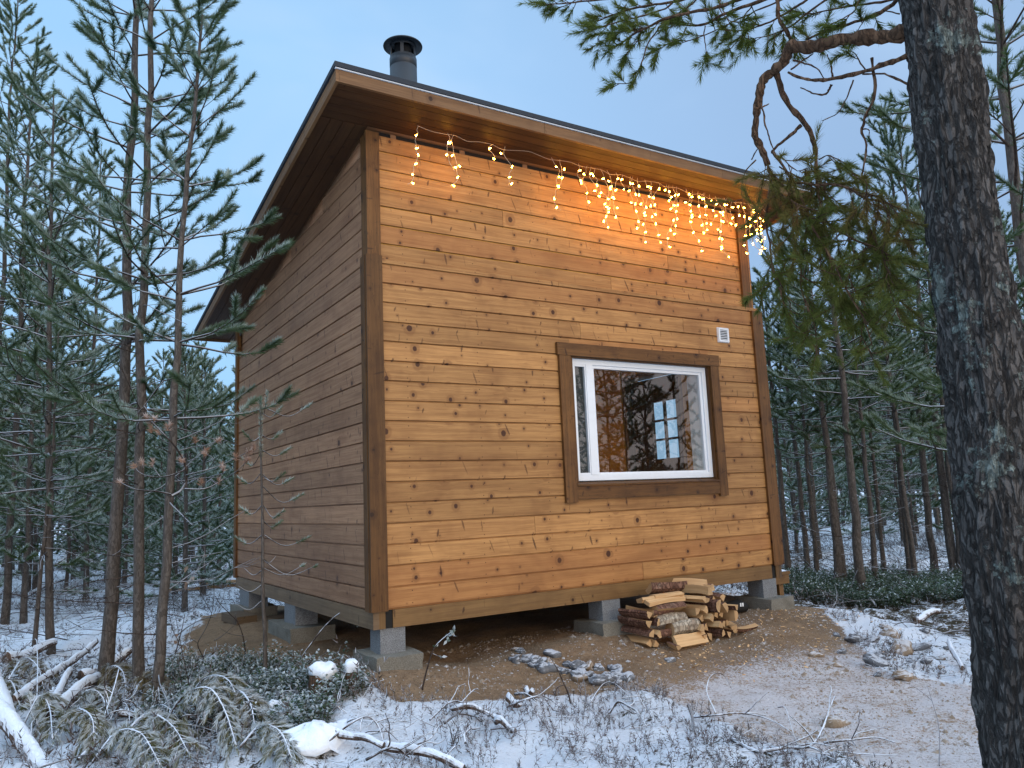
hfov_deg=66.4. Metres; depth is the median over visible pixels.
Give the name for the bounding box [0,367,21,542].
pine tree
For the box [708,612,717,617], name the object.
firewood log
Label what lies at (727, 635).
firewood log
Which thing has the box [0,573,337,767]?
brushwood
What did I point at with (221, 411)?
pine tree
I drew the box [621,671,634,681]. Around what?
stone
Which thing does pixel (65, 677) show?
snowy log
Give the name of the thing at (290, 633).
footing pad
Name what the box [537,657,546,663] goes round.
stone
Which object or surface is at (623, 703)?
bare branch
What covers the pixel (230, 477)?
pine tree
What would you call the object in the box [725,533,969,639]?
brushwood
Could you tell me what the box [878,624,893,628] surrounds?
stone
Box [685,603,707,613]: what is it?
firewood log
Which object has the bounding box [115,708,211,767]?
pine bough
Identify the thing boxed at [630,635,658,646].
firewood log
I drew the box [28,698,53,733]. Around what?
bare branch
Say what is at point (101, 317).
pine tree
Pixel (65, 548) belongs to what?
pine tree
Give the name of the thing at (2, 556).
pine tree
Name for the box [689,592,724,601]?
firewood log
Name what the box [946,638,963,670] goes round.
snowy log
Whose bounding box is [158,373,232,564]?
pine tree
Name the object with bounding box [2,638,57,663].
snowy log
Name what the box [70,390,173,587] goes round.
pine tree
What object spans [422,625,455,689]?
bare sapling
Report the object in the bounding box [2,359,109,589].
pine tree
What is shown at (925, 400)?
pine tree
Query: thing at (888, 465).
pine tree
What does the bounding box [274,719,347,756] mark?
snow hummock
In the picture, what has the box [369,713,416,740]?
bare branch
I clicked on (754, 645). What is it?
wood chips
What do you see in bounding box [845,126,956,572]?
pine tree
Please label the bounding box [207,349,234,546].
pine tree
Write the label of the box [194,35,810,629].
cabin
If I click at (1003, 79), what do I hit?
pine tree
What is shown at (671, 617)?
firewood log
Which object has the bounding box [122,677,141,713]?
bare branch
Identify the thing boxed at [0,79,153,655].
pine tree
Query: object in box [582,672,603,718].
bare branch
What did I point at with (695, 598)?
firewood log
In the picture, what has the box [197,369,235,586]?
pine tree
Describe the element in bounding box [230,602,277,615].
footing pad
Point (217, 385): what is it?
pine tree
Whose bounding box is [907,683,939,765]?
bare branch
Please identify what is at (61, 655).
bare branch
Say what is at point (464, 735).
bare branch
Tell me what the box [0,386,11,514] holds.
pine tree
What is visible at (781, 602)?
footing pad
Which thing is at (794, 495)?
pine tree
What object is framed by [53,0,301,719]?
pine tree
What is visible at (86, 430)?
pine tree
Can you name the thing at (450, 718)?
bare branch
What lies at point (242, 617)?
timber offcut
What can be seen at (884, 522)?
pine tree
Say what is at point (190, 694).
pine bough
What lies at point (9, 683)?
pine bough
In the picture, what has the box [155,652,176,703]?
bare branch
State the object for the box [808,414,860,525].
pine tree
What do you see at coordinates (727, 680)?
bare branch
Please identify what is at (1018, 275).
pine tree
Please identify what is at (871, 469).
pine tree
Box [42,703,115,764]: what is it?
pine bough
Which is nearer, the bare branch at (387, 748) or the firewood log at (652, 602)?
the bare branch at (387, 748)
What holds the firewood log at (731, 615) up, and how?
on the firewood log at (726, 622)
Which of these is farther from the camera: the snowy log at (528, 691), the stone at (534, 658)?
the stone at (534, 658)
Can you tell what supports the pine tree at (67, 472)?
on the ground
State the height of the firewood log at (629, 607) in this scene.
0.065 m
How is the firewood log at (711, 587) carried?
on the firewood log
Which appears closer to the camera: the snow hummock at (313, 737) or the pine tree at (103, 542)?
the snow hummock at (313, 737)
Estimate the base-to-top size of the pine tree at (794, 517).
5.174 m
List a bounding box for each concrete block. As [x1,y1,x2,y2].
[240,589,267,607]
[284,603,317,625]
[370,626,405,654]
[588,598,620,620]
[747,578,776,597]
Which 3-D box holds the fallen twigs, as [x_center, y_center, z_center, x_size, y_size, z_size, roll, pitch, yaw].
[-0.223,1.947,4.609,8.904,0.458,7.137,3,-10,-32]
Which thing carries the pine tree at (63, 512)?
on the ground
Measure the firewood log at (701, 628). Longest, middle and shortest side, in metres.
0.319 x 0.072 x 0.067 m
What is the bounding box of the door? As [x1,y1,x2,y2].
[621,372,688,484]
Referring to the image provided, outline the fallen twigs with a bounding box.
[0,610,970,767]
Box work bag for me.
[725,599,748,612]
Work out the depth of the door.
8.96 m
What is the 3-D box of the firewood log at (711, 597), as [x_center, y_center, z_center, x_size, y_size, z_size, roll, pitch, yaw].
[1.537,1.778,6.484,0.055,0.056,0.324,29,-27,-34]
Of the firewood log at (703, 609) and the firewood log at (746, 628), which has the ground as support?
the firewood log at (746, 628)
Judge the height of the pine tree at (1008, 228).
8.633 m
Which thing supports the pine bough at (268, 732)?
on the ground
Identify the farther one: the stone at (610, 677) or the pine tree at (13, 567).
the pine tree at (13, 567)
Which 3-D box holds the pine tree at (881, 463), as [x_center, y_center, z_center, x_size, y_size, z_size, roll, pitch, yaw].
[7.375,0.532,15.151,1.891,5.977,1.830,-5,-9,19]
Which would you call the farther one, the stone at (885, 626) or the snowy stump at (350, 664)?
the stone at (885, 626)
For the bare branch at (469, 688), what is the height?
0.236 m
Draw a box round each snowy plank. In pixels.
[169,583,235,591]
[206,578,235,583]
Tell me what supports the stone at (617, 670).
on the ground
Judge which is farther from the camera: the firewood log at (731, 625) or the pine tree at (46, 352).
the pine tree at (46, 352)
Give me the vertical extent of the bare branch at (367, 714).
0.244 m
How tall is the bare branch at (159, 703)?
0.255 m
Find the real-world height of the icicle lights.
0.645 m
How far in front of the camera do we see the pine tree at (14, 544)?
12.91 m
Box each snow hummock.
[54,554,97,567]
[250,695,315,724]
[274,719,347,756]
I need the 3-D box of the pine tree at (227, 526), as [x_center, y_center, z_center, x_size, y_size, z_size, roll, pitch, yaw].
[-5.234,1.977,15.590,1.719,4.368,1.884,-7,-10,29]
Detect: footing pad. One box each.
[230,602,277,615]
[268,617,335,644]
[353,646,423,671]
[574,618,633,636]
[734,594,794,609]
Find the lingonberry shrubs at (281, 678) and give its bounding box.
[131,639,374,739]
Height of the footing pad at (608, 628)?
0.194 m
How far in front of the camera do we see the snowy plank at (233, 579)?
14.20 m
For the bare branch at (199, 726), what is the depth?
4.60 m
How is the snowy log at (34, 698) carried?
on the ground
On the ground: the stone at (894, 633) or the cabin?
the stone at (894, 633)
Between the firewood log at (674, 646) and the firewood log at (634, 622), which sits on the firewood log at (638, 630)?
the firewood log at (634, 622)
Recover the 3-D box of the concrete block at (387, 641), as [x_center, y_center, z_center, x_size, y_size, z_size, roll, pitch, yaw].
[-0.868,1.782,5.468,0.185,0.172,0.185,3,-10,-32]
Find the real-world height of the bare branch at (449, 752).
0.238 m
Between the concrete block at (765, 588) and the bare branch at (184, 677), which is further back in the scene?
the concrete block at (765, 588)
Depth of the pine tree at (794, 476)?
26.57 m
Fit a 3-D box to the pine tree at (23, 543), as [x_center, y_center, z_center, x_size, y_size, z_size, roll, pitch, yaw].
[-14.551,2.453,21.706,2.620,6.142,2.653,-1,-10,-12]
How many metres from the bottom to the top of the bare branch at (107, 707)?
0.360 m
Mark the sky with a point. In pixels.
(501, 52)
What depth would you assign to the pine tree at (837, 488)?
30.11 m
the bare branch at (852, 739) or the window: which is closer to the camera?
the bare branch at (852, 739)
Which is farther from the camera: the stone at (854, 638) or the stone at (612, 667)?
the stone at (854, 638)
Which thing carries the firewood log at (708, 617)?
on the firewood log at (716, 624)
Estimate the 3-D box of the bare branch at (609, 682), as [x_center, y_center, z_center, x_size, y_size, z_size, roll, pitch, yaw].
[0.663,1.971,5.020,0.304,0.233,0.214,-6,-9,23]
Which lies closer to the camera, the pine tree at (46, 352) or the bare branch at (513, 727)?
the bare branch at (513, 727)
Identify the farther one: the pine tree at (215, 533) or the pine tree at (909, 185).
the pine tree at (215, 533)
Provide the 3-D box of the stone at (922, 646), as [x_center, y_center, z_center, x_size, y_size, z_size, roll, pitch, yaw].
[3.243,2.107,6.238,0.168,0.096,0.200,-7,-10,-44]
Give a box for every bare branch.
[16,639,54,696]
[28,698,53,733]
[42,649,84,660]
[46,692,109,750]
[47,686,119,726]
[61,686,85,723]
[77,668,119,760]
[87,678,141,726]
[112,694,129,722]
[115,684,144,712]
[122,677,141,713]
[141,683,177,722]
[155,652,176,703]
[161,670,177,710]
[162,706,213,727]
[174,699,219,731]
[179,661,192,690]
[179,699,219,733]
[199,676,232,721]
[223,672,271,720]
[329,673,345,714]
[329,701,397,749]
[347,684,398,730]
[365,713,445,760]
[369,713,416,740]
[371,701,426,740]
[410,702,447,744]
[429,684,484,733]
[432,711,465,767]
[444,688,481,724]
[458,715,485,743]
[462,660,478,700]
[474,695,501,725]
[490,719,543,736]
[506,678,574,711]
[514,692,537,701]
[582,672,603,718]
[588,674,631,704]
[608,686,651,726]
[687,704,694,735]
[693,692,792,734]
[706,662,750,713]
[730,685,834,759]
[766,706,796,742]
[823,712,894,746]
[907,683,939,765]
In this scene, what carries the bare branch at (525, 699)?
on the ground
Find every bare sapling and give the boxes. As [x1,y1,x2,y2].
[124,599,189,656]
[182,554,213,661]
[215,596,245,655]
[298,613,358,662]
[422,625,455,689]
[550,658,571,703]
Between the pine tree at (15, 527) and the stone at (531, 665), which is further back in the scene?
the pine tree at (15, 527)
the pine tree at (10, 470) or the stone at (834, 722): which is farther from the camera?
the pine tree at (10, 470)
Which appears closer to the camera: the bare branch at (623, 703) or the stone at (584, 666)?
the bare branch at (623, 703)
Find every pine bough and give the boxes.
[2,654,58,694]
[4,679,26,713]
[19,691,73,747]
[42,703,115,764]
[68,685,123,724]
[89,723,174,767]
[95,662,140,698]
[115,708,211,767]
[129,669,176,710]
[161,681,248,767]
[172,678,196,698]
[183,671,251,735]
[213,688,279,755]
[239,719,305,767]
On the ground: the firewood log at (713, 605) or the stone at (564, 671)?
the stone at (564, 671)
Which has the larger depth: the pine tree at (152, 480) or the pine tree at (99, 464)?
the pine tree at (152, 480)
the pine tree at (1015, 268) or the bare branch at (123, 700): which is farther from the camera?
the pine tree at (1015, 268)
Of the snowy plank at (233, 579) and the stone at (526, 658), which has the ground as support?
the stone at (526, 658)
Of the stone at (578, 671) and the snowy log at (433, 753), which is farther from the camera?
the stone at (578, 671)
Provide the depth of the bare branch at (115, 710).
4.88 m
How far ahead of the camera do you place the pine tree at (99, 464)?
17.01 m
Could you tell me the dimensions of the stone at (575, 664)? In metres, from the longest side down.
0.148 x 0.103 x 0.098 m
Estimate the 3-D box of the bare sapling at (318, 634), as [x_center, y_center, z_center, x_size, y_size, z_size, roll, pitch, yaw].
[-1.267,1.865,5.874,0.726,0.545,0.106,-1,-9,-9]
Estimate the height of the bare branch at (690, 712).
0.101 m
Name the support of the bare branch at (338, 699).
on the ground
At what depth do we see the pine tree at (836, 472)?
15.18 m
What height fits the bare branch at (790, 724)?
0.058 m
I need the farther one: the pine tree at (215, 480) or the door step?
the pine tree at (215, 480)
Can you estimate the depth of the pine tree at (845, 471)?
31.56 m
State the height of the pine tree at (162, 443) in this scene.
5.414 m
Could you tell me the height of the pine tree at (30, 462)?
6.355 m
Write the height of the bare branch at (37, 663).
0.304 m
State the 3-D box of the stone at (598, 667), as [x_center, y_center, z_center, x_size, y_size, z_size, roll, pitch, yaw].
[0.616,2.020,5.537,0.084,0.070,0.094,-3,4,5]
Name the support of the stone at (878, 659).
on the ground
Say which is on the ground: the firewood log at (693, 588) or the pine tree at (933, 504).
the pine tree at (933, 504)
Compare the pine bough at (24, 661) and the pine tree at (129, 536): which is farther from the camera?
the pine tree at (129, 536)
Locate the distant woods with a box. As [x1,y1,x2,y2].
[12,381,948,542]
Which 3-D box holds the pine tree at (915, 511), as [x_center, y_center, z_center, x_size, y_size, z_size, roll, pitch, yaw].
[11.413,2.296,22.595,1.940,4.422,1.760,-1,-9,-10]
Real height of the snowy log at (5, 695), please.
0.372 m
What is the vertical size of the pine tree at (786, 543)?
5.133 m
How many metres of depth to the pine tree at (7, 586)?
11.66 m
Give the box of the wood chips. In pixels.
[562,608,899,682]
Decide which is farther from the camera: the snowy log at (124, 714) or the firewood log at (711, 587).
the firewood log at (711, 587)
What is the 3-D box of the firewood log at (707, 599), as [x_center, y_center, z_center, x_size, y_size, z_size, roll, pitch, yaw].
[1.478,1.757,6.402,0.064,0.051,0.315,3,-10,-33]
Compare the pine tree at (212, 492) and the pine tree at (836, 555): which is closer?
the pine tree at (836, 555)
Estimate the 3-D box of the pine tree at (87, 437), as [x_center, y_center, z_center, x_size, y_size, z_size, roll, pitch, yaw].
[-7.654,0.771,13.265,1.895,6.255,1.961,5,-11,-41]
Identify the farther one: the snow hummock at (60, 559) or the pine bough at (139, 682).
the snow hummock at (60, 559)
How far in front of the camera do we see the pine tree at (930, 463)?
16.31 m
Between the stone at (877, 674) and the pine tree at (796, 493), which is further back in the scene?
the pine tree at (796, 493)
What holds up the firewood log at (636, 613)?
on the firewood log at (634, 622)
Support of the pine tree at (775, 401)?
on the ground
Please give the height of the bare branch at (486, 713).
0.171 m
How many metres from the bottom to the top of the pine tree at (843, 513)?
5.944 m
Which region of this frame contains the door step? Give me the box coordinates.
[776,569,789,594]
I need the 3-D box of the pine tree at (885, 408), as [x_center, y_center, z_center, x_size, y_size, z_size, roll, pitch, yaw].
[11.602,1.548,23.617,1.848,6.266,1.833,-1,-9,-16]
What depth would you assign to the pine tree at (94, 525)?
24.03 m
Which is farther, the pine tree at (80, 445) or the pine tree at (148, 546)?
the pine tree at (80, 445)
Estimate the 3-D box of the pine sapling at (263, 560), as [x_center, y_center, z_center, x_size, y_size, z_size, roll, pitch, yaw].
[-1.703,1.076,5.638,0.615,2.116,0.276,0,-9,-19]
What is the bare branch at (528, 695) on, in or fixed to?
on the ground
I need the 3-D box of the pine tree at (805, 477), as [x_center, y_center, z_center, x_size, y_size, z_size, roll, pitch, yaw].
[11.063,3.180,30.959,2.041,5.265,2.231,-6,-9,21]
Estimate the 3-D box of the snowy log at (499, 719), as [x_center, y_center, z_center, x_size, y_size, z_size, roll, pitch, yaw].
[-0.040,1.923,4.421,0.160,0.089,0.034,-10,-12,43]
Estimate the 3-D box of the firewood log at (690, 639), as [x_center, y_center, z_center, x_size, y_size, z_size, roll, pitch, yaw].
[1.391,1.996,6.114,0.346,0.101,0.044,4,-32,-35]
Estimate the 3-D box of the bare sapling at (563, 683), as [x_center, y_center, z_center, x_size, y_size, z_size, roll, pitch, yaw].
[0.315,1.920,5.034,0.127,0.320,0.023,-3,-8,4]
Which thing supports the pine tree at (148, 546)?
on the ground
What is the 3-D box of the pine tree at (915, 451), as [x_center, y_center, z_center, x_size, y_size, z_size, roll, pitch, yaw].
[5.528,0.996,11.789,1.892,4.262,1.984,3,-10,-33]
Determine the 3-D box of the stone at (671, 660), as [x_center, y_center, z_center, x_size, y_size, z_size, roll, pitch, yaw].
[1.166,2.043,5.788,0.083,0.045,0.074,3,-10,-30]
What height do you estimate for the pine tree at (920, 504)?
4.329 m
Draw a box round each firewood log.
[617,615,651,627]
[618,608,652,618]
[621,625,653,636]
[626,605,656,616]
[627,635,651,646]
[629,617,659,625]
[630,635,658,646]
[636,592,682,602]
[643,596,685,606]
[643,627,661,637]
[645,581,686,593]
[650,591,683,598]
[650,610,674,616]
[651,601,686,611]
[655,612,687,625]
[660,628,671,636]
[665,618,700,636]
[667,642,680,649]
[672,578,707,585]
[672,631,708,647]
[678,607,699,615]
[681,584,712,594]
[684,594,714,598]
[684,595,705,601]
[685,599,720,612]
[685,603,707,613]
[686,598,709,602]
[687,614,703,621]
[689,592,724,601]
[697,624,704,631]
[699,613,713,621]
[700,621,722,627]
[703,584,714,590]
[704,628,724,636]
[705,633,711,639]
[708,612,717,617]
[708,626,737,632]
[714,610,737,620]
[716,619,728,625]
[720,602,727,612]
[723,631,730,637]
[727,604,737,610]
[727,621,736,630]
[737,623,758,631]
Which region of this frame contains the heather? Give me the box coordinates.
[0,601,972,767]
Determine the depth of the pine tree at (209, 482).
20.67 m
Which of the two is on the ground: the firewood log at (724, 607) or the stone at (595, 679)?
the stone at (595, 679)
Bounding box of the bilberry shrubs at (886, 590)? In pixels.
[747,559,963,608]
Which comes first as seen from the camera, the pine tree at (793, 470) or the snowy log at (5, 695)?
the snowy log at (5, 695)
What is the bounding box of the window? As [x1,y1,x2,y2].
[555,342,728,502]
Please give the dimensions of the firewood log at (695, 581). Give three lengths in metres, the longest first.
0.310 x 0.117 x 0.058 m
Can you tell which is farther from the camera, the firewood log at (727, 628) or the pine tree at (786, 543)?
the pine tree at (786, 543)
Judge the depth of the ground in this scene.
5.33 m
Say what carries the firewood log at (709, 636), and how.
on the ground
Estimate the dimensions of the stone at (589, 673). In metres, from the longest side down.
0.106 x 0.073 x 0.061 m
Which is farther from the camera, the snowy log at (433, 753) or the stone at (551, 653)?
the stone at (551, 653)
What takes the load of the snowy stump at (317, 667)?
on the ground
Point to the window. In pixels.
(577, 363)
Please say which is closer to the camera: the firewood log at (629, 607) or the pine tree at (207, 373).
the firewood log at (629, 607)
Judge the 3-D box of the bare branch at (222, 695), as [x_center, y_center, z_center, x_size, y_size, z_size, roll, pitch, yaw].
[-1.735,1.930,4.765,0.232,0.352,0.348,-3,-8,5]
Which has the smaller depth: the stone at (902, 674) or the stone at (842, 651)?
the stone at (902, 674)
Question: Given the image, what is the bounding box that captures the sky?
[0,0,1023,495]
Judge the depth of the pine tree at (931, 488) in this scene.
28.57 m
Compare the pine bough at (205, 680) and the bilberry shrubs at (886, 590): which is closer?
the pine bough at (205, 680)
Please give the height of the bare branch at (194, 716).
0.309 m
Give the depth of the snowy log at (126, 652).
6.66 m
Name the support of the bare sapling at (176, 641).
on the ground
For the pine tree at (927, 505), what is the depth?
12.24 m
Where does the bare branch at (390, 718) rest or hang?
on the ground
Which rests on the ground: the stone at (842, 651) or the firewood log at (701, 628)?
the stone at (842, 651)
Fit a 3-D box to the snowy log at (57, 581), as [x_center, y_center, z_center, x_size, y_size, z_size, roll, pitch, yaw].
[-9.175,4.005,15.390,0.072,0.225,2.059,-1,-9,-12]
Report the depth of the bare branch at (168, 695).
5.08 m
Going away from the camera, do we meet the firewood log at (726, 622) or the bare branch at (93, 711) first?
the bare branch at (93, 711)
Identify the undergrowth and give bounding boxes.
[0,526,968,767]
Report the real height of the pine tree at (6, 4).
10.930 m
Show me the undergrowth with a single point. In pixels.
(71, 753)
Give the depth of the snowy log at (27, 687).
6.38 m
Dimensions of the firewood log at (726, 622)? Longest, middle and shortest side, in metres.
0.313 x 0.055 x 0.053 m
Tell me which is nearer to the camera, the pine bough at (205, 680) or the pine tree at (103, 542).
the pine bough at (205, 680)
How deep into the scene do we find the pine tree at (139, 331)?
6.15 m
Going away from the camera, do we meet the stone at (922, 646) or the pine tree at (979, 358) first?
the pine tree at (979, 358)
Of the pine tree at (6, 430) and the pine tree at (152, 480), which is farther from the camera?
the pine tree at (152, 480)
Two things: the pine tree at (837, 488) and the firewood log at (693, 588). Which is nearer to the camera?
the firewood log at (693, 588)
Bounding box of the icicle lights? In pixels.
[409,126,764,257]
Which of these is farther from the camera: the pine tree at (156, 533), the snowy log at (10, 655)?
the pine tree at (156, 533)
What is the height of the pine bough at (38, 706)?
0.262 m
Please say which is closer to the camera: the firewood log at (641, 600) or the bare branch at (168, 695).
the bare branch at (168, 695)
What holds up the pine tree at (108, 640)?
on the ground
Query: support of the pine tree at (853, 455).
on the ground
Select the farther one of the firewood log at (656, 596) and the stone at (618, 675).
the firewood log at (656, 596)
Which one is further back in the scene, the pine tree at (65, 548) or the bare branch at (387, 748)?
the pine tree at (65, 548)
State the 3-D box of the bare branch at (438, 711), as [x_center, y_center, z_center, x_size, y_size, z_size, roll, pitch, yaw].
[-0.254,1.991,4.614,0.305,0.335,0.390,-7,-9,26]
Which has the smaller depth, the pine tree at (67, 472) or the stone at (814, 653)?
the stone at (814, 653)
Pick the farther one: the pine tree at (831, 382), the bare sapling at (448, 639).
the pine tree at (831, 382)
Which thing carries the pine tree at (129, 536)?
on the ground
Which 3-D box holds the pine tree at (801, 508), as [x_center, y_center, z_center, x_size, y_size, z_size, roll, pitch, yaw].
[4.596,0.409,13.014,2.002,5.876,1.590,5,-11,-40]
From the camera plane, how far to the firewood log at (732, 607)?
6.36 m
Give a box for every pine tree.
[0,0,99,566]
[0,0,256,686]
[0,31,119,624]
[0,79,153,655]
[0,201,110,623]
[0,219,93,591]
[0,259,100,589]
[0,259,112,583]
[0,313,43,562]
[0,321,115,655]
[0,323,61,571]
[0,325,25,561]
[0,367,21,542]
[0,375,25,559]
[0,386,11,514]
[0,386,24,555]
[0,427,24,587]
[0,428,42,569]
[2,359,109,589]
[2,433,58,565]
[13,0,264,696]
[16,425,72,548]
[17,309,129,579]
[20,142,159,602]
[41,331,113,561]
[44,415,123,570]
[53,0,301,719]
[54,383,150,580]
[54,389,98,553]
[59,385,132,561]
[59,387,172,607]
[60,462,131,557]
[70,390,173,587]
[98,345,163,550]
[100,386,197,573]
[102,342,233,611]
[107,355,232,593]
[121,440,180,560]
[122,434,163,546]
[129,347,194,577]
[129,359,167,529]
[131,351,234,595]
[144,347,233,563]
[144,375,233,572]
[145,387,201,554]
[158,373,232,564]
[163,341,233,565]
[172,380,234,571]
[180,381,230,568]
[183,382,232,557]
[188,382,234,573]
[188,393,233,550]
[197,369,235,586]
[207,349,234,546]
[218,442,233,539]
[517,0,1023,767]
[751,249,840,571]
[751,271,833,572]
[763,159,933,605]
[763,215,895,585]
[765,326,830,553]
[767,204,871,580]
[768,266,883,558]
[768,300,861,574]
[773,389,829,535]
[773,402,816,524]
[775,317,847,537]
[778,410,821,517]
[778,430,819,521]
[786,270,935,584]
[786,417,822,519]
[801,320,938,572]
[802,353,840,523]
[803,385,864,525]
[805,416,840,516]
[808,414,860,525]
[813,315,848,518]
[815,413,865,523]
[821,93,945,572]
[821,203,943,580]
[821,250,944,578]
[832,335,895,520]
[833,348,892,516]
[833,360,918,537]
[835,0,1023,452]
[841,406,898,539]
[842,279,940,541]
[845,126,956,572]
[845,424,914,524]
[845,430,892,502]
[852,268,944,519]
[853,314,949,529]
[862,297,944,549]
[868,159,961,572]
[869,342,909,522]
[872,246,941,535]
[875,413,923,528]
[881,414,952,533]
[908,272,941,427]
[908,387,943,522]
[915,415,951,514]
[929,454,953,524]
[932,428,952,529]
[999,206,1023,317]
[1001,209,1022,307]
[1014,271,1023,329]
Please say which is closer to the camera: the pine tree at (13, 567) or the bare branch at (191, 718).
the bare branch at (191, 718)
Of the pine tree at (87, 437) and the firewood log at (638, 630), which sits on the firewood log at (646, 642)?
the firewood log at (638, 630)
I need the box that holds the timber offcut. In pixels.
[221,610,256,624]
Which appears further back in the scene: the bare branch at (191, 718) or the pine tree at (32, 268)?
the pine tree at (32, 268)
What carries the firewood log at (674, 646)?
on the ground
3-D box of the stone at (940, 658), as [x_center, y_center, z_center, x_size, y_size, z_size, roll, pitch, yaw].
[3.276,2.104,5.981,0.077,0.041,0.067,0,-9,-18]
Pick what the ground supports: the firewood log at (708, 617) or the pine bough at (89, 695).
the pine bough at (89, 695)
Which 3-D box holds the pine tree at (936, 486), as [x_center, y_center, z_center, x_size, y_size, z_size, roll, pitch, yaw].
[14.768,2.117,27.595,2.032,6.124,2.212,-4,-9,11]
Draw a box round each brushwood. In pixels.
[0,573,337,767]
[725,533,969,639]
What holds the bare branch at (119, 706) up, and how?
on the ground
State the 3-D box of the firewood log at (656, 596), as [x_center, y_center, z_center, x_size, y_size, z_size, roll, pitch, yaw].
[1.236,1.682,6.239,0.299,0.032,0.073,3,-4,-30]
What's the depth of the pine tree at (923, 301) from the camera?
20.11 m
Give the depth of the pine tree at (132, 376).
24.20 m
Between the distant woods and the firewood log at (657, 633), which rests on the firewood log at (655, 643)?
the firewood log at (657, 633)
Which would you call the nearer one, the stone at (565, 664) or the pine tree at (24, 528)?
the stone at (565, 664)
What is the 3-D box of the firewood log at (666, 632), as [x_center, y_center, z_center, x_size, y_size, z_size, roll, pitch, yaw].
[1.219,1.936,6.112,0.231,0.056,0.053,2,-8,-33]
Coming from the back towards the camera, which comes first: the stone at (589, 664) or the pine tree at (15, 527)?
the pine tree at (15, 527)
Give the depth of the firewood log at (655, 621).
6.07 m
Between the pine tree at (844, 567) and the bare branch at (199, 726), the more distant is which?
the pine tree at (844, 567)
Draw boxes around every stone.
[508,654,520,663]
[521,654,532,662]
[527,662,534,667]
[531,655,540,663]
[535,661,550,673]
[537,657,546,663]
[543,649,561,657]
[547,662,558,671]
[560,667,570,673]
[562,660,569,666]
[569,659,585,669]
[570,667,589,680]
[571,674,588,681]
[579,664,587,669]
[584,671,594,676]
[586,661,593,670]
[588,674,609,685]
[593,663,604,670]
[601,673,615,681]
[607,664,622,670]
[610,666,622,672]
[611,672,621,681]
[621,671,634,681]
[664,657,675,662]
[808,651,824,656]
[820,716,850,727]
[826,662,842,667]
[836,648,846,653]
[844,633,865,642]
[862,652,890,666]
[866,634,879,642]
[873,671,880,676]
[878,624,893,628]
[879,627,900,638]
[890,639,913,655]
[891,668,913,681]
[904,655,920,661]
[912,641,931,650]
[919,627,930,633]
[920,657,932,663]
[935,656,945,659]
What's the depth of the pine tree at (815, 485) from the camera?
31.67 m
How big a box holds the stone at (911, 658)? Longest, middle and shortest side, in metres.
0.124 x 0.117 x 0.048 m
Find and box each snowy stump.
[307,661,337,704]
[344,658,358,689]
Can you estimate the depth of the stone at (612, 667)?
5.52 m
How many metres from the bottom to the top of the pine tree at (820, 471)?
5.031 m
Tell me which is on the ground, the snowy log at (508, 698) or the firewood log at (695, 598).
the snowy log at (508, 698)
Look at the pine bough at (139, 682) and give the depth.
5.37 m
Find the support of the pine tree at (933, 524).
on the ground
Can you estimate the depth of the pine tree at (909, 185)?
11.82 m
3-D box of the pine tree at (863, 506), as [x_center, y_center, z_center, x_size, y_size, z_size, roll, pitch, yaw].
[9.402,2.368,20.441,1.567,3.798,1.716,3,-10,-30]
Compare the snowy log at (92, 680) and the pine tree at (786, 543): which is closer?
the snowy log at (92, 680)
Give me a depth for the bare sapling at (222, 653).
6.26 m
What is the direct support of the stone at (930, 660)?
on the ground
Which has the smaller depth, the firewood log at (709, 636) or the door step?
the firewood log at (709, 636)
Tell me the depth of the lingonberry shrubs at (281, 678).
5.04 m
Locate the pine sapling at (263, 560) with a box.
[233,390,317,684]
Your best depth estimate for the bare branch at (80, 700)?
5.07 m
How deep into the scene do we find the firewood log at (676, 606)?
6.14 m
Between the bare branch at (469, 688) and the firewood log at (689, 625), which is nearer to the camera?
the bare branch at (469, 688)
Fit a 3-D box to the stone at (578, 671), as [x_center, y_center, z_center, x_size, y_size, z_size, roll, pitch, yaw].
[0.469,2.026,5.413,0.125,0.088,0.150,1,15,-31]
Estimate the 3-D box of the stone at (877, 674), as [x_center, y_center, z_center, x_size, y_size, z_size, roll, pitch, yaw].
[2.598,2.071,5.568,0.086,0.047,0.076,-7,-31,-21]
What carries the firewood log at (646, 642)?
on the ground
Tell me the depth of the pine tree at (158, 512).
19.29 m
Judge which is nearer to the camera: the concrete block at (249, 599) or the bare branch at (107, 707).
the bare branch at (107, 707)
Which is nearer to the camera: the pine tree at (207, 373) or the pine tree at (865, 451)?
the pine tree at (865, 451)
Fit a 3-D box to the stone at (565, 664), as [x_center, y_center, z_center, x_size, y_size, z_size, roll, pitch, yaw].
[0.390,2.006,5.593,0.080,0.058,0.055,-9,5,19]
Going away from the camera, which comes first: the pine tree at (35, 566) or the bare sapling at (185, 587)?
the bare sapling at (185, 587)
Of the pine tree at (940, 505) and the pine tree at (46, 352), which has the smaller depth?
the pine tree at (46, 352)
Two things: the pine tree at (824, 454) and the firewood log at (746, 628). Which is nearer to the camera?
the firewood log at (746, 628)
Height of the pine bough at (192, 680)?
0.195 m
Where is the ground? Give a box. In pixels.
[0,489,982,767]
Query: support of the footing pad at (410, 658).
on the ground
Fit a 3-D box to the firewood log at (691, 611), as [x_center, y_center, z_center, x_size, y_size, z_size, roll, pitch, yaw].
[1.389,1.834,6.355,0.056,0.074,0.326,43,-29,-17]
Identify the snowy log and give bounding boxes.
[0,672,15,746]
[0,698,58,767]
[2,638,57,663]
[11,638,98,702]
[22,687,55,708]
[28,577,64,596]
[44,666,72,720]
[51,672,101,716]
[77,646,131,679]
[117,702,173,717]
[323,722,385,748]
[383,740,465,767]
[451,703,495,718]
[494,715,516,733]
[505,692,521,707]
[524,685,533,694]
[913,608,941,623]
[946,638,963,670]

